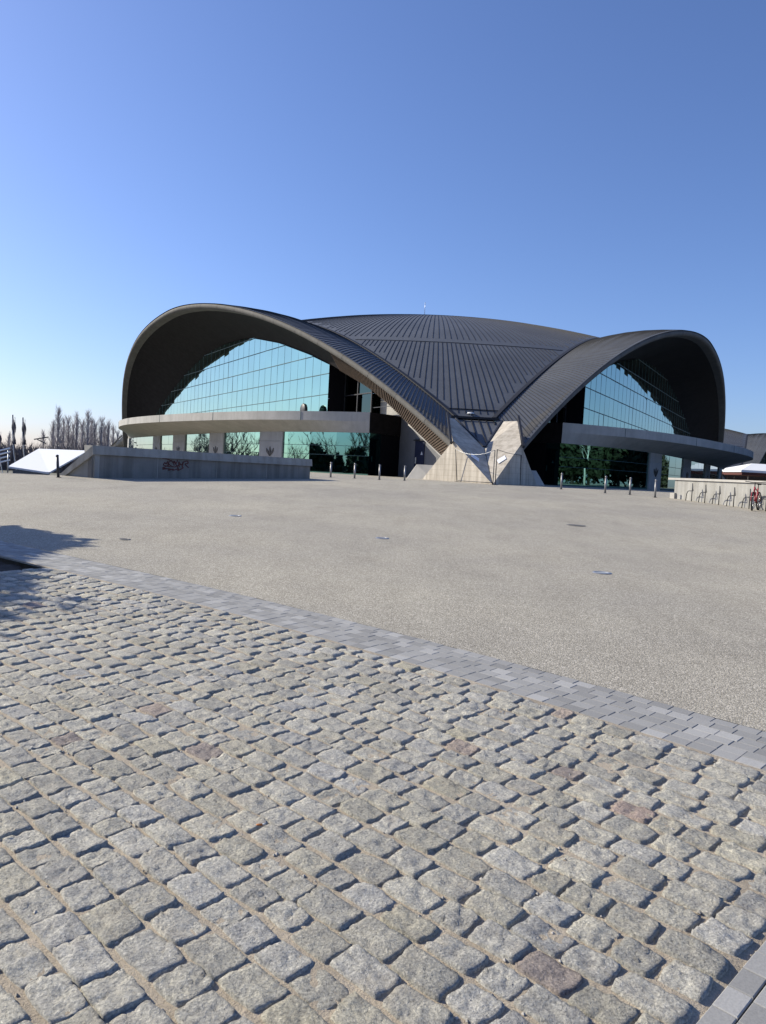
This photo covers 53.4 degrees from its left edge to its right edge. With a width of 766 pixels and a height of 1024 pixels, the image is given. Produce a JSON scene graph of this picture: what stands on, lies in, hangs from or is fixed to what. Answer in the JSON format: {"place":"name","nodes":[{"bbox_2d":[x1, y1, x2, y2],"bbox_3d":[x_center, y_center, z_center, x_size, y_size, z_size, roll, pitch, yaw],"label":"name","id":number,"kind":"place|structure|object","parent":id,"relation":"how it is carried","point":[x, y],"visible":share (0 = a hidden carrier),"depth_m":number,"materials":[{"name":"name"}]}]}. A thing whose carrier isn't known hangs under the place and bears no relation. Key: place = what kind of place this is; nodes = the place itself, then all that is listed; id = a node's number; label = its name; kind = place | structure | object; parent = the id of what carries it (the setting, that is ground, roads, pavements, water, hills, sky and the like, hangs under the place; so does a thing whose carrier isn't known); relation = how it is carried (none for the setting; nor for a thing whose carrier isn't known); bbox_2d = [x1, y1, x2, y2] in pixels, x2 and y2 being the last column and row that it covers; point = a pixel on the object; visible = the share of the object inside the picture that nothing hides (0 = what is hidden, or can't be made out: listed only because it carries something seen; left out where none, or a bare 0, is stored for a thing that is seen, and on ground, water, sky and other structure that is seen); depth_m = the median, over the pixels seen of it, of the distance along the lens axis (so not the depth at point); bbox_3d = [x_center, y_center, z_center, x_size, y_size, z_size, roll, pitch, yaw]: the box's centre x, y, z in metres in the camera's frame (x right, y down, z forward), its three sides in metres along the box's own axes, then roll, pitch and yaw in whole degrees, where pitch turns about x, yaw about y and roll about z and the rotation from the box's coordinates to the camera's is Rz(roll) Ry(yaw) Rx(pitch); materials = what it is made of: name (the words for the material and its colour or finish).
{"place":"outdoors","nodes":[
{"label":"outdoors","id":0,"kind":"place"},
{"bbox_2d":[0,470,764,731],"bbox_3d":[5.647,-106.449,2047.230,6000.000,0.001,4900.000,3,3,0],"label":"ground","id":1,"kind":"structure","parent":0,"point":[22,565],"depth_m":23.81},
{"bbox_2d":[0,435,2,472],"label":"banner flag","id":2,"kind":"object","parent":1,"relation":"on","point":[0,448],"visible":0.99,"depth_m":88.42,"materials":[{"name":"white fabric"}]},
{"bbox_2d":[3,431,12,451],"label":"poplar tree","id":3,"kind":"object","parent":1,"relation":"on","point":[8,440],"visible":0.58,"depth_m":149.60,"materials":[{"name":"plant"}]},
{"bbox_2d":[12,415,16,469],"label":"banner flag","id":4,"kind":"object","parent":1,"relation":"on","point":[13,431],"visible":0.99,"depth_m":87.55,"materials":[{"name":"white fabric"}]},
{"bbox_2d":[22,417,25,456],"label":"banner flag","id":5,"kind":"object","parent":1,"relation":"on","point":[23,433],"visible":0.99,"depth_m":88.54,"materials":[{"name":"white fabric"}]},
{"bbox_2d":[37,429,46,448],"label":"poplar tree","id":6,"kind":"object","parent":1,"relation":"on","point":[43,435],"visible":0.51,"depth_m":155.48,"materials":[{"name":"plant"}]},
{"bbox_2d":[9,449,84,474],"bbox_3d":[-15.467,-1.118,35.691,2.548,3.760,13.275,2,3,-19],"label":"white canopy","id":7,"kind":"object","parent":1,"relation":"on","point":[40,461],"visible":0.42,"depth_m":33.96,"materials":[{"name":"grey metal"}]},
{"bbox_2d":[44,419,56,448],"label":"poplar tree","id":8,"kind":"object","parent":1,"relation":"on","point":[52,431],"visible":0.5,"depth_m":155.34,"materials":[{"name":"grey plant"}]},
{"bbox_2d":[0,441,106,472],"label":"brushwood","id":9,"kind":"object","parent":1,"relation":"on","point":[18,454],"visible":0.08,"depth_m":142.58,"materials":[{"name":"plant"}]},
{"bbox_2d":[45,407,69,448],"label":"poplar tree","id":10,"kind":"object","parent":1,"relation":"on","point":[59,441],"visible":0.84,"depth_m":149.34,"materials":[{"name":"grey plant"}]},
{"bbox_2d":[58,418,66,447],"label":"poplar tree","id":11,"kind":"object","parent":1,"relation":"on","point":[64,421],"visible":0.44,"depth_m":161.33,"materials":[{"name":"grey plant"}]},
{"bbox_2d":[63,414,75,448],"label":"poplar tree","id":12,"kind":"object","parent":1,"relation":"on","point":[68,438],"visible":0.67,"depth_m":155.37,"materials":[{"name":"grey plant"}]},
{"bbox_2d":[65,422,76,448],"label":"poplar tree","id":13,"kind":"object","parent":1,"relation":"on","point":[73,429],"visible":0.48,"depth_m":161.35,"materials":[{"name":"plant"}]},
{"bbox_2d":[63,411,82,449],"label":"poplar tree","id":14,"kind":"object","parent":1,"relation":"on","point":[77,430],"visible":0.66,"depth_m":161.29,"materials":[{"name":"grey plant"}]},
{"bbox_2d":[76,418,86,448],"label":"poplar tree","id":15,"kind":"object","parent":1,"relation":"on","point":[81,433],"visible":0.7,"depth_m":149.36,"materials":[{"name":"grey plant"}]},
{"bbox_2d":[81,409,97,447],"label":"poplar tree","id":16,"kind":"object","parent":1,"relation":"on","point":[88,432],"visible":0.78,"depth_m":149.44,"materials":[{"name":"grey plant"}]},
{"bbox_2d":[88,417,95,444],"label":"poplar tree","id":17,"kind":"object","parent":1,"relation":"on","point":[91,422],"visible":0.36,"depth_m":155.35,"materials":[{"name":"grey plant"}]},
{"bbox_2d":[92,419,97,444],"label":"poplar tree","id":18,"kind":"object","parent":1,"relation":"on","point":[94,429],"visible":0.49,"depth_m":155.40,"materials":[{"name":"grey plant"}]},
{"bbox_2d":[94,415,106,445],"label":"poplar tree","id":19,"kind":"object","parent":1,"relation":"on","point":[101,433],"visible":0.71,"depth_m":155.35,"materials":[{"name":"grey plant"}]},
{"bbox_2d":[100,422,106,445],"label":"poplar tree","id":20,"kind":"object","parent":1,"relation":"on","point":[103,436],"visible":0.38,"depth_m":161.43,"materials":[{"name":"plant"}]},
{"bbox_2d":[103,419,112,445],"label":"poplar tree","id":21,"kind":"object","parent":1,"relation":"on","point":[107,435],"visible":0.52,"depth_m":161.33,"materials":[{"name":"grey plant"}]},
{"bbox_2d":[107,426,115,445],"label":"poplar tree","id":22,"kind":"object","parent":1,"relation":"on","point":[112,435],"visible":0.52,"depth_m":149.43,"materials":[{"name":"plant"}]},
{"bbox_2d":[113,430,121,442],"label":"poplar tree","id":23,"kind":"object","parent":1,"relation":"on","point":[117,433],"visible":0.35,"depth_m":149.54,"materials":[{"name":"plant"}]},
{"bbox_2d":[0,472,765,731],"bbox_3d":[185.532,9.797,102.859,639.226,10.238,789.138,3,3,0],"label":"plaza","id":24,"kind":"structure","parent":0,"point":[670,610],"depth_m":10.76,"materials":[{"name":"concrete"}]},
{"bbox_2d":[0,447,9,472],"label":"stair railing","id":25,"kind":"object","parent":24,"relation":"on","point":[8,456],"visible":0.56,"depth_m":26.26,"materials":[{"name":"grey metal"}]},
{"bbox_2d":[56,455,60,477],"bbox_3d":[-10.638,-1.480,24.987,0.176,0.801,0.176,0,4,-45],"label":"bollard","id":26,"kind":"object","parent":24,"relation":"on","point":[57,466],"visible":0.93,"depth_m":24.96,"materials":[{"name":"metal"}]},
{"bbox_2d":[60,445,311,478],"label":"graffiti wall","id":27,"kind":"structure","parent":24,"relation":"on","point":[93,461],"depth_m":28.24,"materials":[{"name":"concrete"}]},
{"bbox_2d":[330,462,331,476],"bbox_3d":[-2.478,-1.990,36.253,0.180,0.775,0.180,3,3,0],"label":"bollard","id":28,"kind":"object","parent":24,"relation":"on","point":[330,469],"visible":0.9,"depth_m":36.21,"materials":[{"name":"metal"}]},
{"bbox_2d":[111,303,753,489],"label":"sports hall","id":29,"kind":"structure","parent":24,"relation":"on","point":[644,409],"depth_m":61.72,"materials":[{"name":"metal"}]},
{"bbox_2d":[413,439,424,466],"bbox_3d":[2.456,-3.684,52.669,0.162,2.670,1.420,1,4,-30],"label":"door","id":30,"kind":"structure","parent":29,"relation":"in","point":[419,443],"depth_m":52.65,"materials":[{"name":"blue metal"}]},
{"bbox_2d":[497,455,505,462],"bbox_3d":[6.266,-2.780,40.241,0.634,0.474,0.391,1,3,-28],"label":"paper notice","id":31,"kind":"object","parent":29,"relation":"attached to","point":[501,459],"visible":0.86,"depth_m":40.24,"materials":[{"name":"white paper"}]},
{"bbox_2d":[454,449,521,484],"bbox_3d":[5.310,-2.366,40.102,3.034,1.772,4.452,5,3,27],"label":"rope barrier","id":32,"kind":"object","parent":24,"relation":"on","point":[493,466],"visible":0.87,"depth_m":38.73,"materials":[{"name":"metal"}]},
{"bbox_2d":[593,571,611,573],"bbox_3d":[2.990,0.827,10.401,0.264,0.010,0.264,3,3,0],"label":"ground light","id":33,"kind":"object","parent":24,"relation":"on","point":[600,572],"visible":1,"depth_m":10.38,"materials":[{"name":"grey metal"}]},
{"bbox_2d":[604,476,606,492],"bbox_3d":[10.200,-1.237,34.905,0.180,0.835,0.180,3,3,0],"label":"bollard","id":34,"kind":"object","parent":24,"relation":"on","point":[605,484],"visible":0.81,"depth_m":34.87,"materials":[{"name":"metal"}]},
{"bbox_2d":[628,477,631,494],"bbox_3d":[11.187,-1.147,34.456,0.180,0.835,0.180,3,3,0],"label":"bollard","id":35,"kind":"object","parent":24,"relation":"on","point":[630,486],"visible":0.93,"depth_m":34.42,"materials":[{"name":"metal"}]},
{"bbox_2d":[654,479,656,497],"bbox_3d":[11.829,-0.995,33.061,0.180,0.835,0.180,3,3,0],"label":"bollard","id":36,"kind":"object","parent":24,"relation":"on","point":[655,488],"visible":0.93,"depth_m":33.02,"materials":[{"name":"metal"}]},
{"bbox_2d":[685,483,693,500],"bbox_3d":[12.712,-0.806,31.566,0.058,0.778,0.528,3,3,-10],"label":"bicycle stand","id":37,"kind":"object","parent":24,"relation":"on","point":[692,490],"visible":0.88,"depth_m":31.42,"materials":[{"name":"metal"}]},
{"bbox_2d":[698,485,706,502],"bbox_3d":[12.900,-0.724,30.720,0.058,0.778,0.528,3,3,-10],"label":"bicycle stand","id":38,"kind":"object","parent":24,"relation":"on","point":[705,492],"visible":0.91,"depth_m":30.57,"materials":[{"name":"metal"}]},
{"bbox_2d":[712,486,720,504],"bbox_3d":[13.087,-0.643,29.874,0.058,0.778,0.528,3,3,-10],"label":"bicycle stand","id":39,"kind":"object","parent":24,"relation":"on","point":[719,493],"visible":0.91,"depth_m":29.73,"materials":[{"name":"metal"}]},
{"bbox_2d":[668,478,765,509],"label":"wall","id":40,"kind":"structure","parent":24,"relation":"on","point":[683,486],"depth_m":30.19,"materials":[{"name":"concrete"}]},
{"bbox_2d":[726,487,735,506],"bbox_3d":[13.275,-0.561,29.028,0.058,0.778,0.528,3,3,-10],"label":"bicycle stand","id":41,"kind":"object","parent":24,"relation":"on","point":[734,495],"visible":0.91,"depth_m":28.88,"materials":[{"name":"metal"}]},
{"bbox_2d":[723,429,765,475],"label":"sports hall","id":42,"kind":"structure","parent":24,"relation":"on","point":[755,443],"depth_m":185.74,"materials":[{"name":"grey metal"}]},
{"bbox_2d":[723,463,765,479],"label":"parasol","id":43,"kind":"object","parent":24,"relation":"on","point":[754,470],"visible":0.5,"depth_m":126.79,"materials":[{"name":"white fabric"}]},
{"bbox_2d":[725,475,765,480],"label":"terrace screen","id":44,"kind":"object","parent":24,"relation":"on","point":[731,477],"depth_m":136.68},
{"bbox_2d":[741,489,750,508],"bbox_3d":[13.463,-0.479,28.182,0.058,0.778,0.528,3,3,-10],"label":"bicycle stand","id":45,"kind":"object","parent":24,"relation":"on","point":[749,497],"visible":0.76,"depth_m":28.03,"materials":[{"name":"metal"}]},
{"bbox_2d":[745,481,765,510],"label":"bicycle","id":46,"kind":"object","parent":24,"relation":"on","point":[752,499],"visible":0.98,"depth_m":27.07,"materials":[{"name":"metal"}]},
{"bbox_2d":[0,568,765,1023],"bbox_3d":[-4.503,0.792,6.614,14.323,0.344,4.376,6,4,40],"label":"cobblestone paving","id":47,"kind":"structure","parent":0,"point":[96,974],"depth_m":3.02,"materials":[{"name":"stone"}]},
{"bbox_2d":[0,561,23,571],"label":"soil","id":48,"kind":"structure","parent":47,"relation":"on","point":[6,567],"depth_m":8.86,"materials":[{"name":"soil"}]},
{"bbox_2d":[0,572,753,1022],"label":"grit","id":49,"kind":"object","parent":47,"relation":"on","point":[338,794],"visible":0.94,"depth_m":3.61,"materials":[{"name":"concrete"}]},
{"bbox_2d":[2,556,763,770],"bbox_3d":[-1.335,0.948,6.530,25.890,0.537,1.743,6,4,41],"label":"paver band bedding","id":50,"kind":"object","parent":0,"point":[372,652],"visible":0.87,"depth_m":5.88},
{"bbox_2d":[0,541,765,770],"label":"paver band","id":51,"kind":"object","parent":50,"relation":"on","point":[705,733],"visible":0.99,"depth_m":5.55,"materials":[{"name":"stone"}]},
{"bbox_2d":[696,941,765,1023],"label":"paver band","id":52,"kind":"object","parent":50,"relation":"on","point":[736,998],"visible":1,"depth_m":2.23,"materials":[{"name":"stone"}]},
{"bbox_2d":[0,0,765,452],"label":"sky","id":53,"kind":"structure","parent":0,"point":[597,168],"materials":[{"name":"blue"}]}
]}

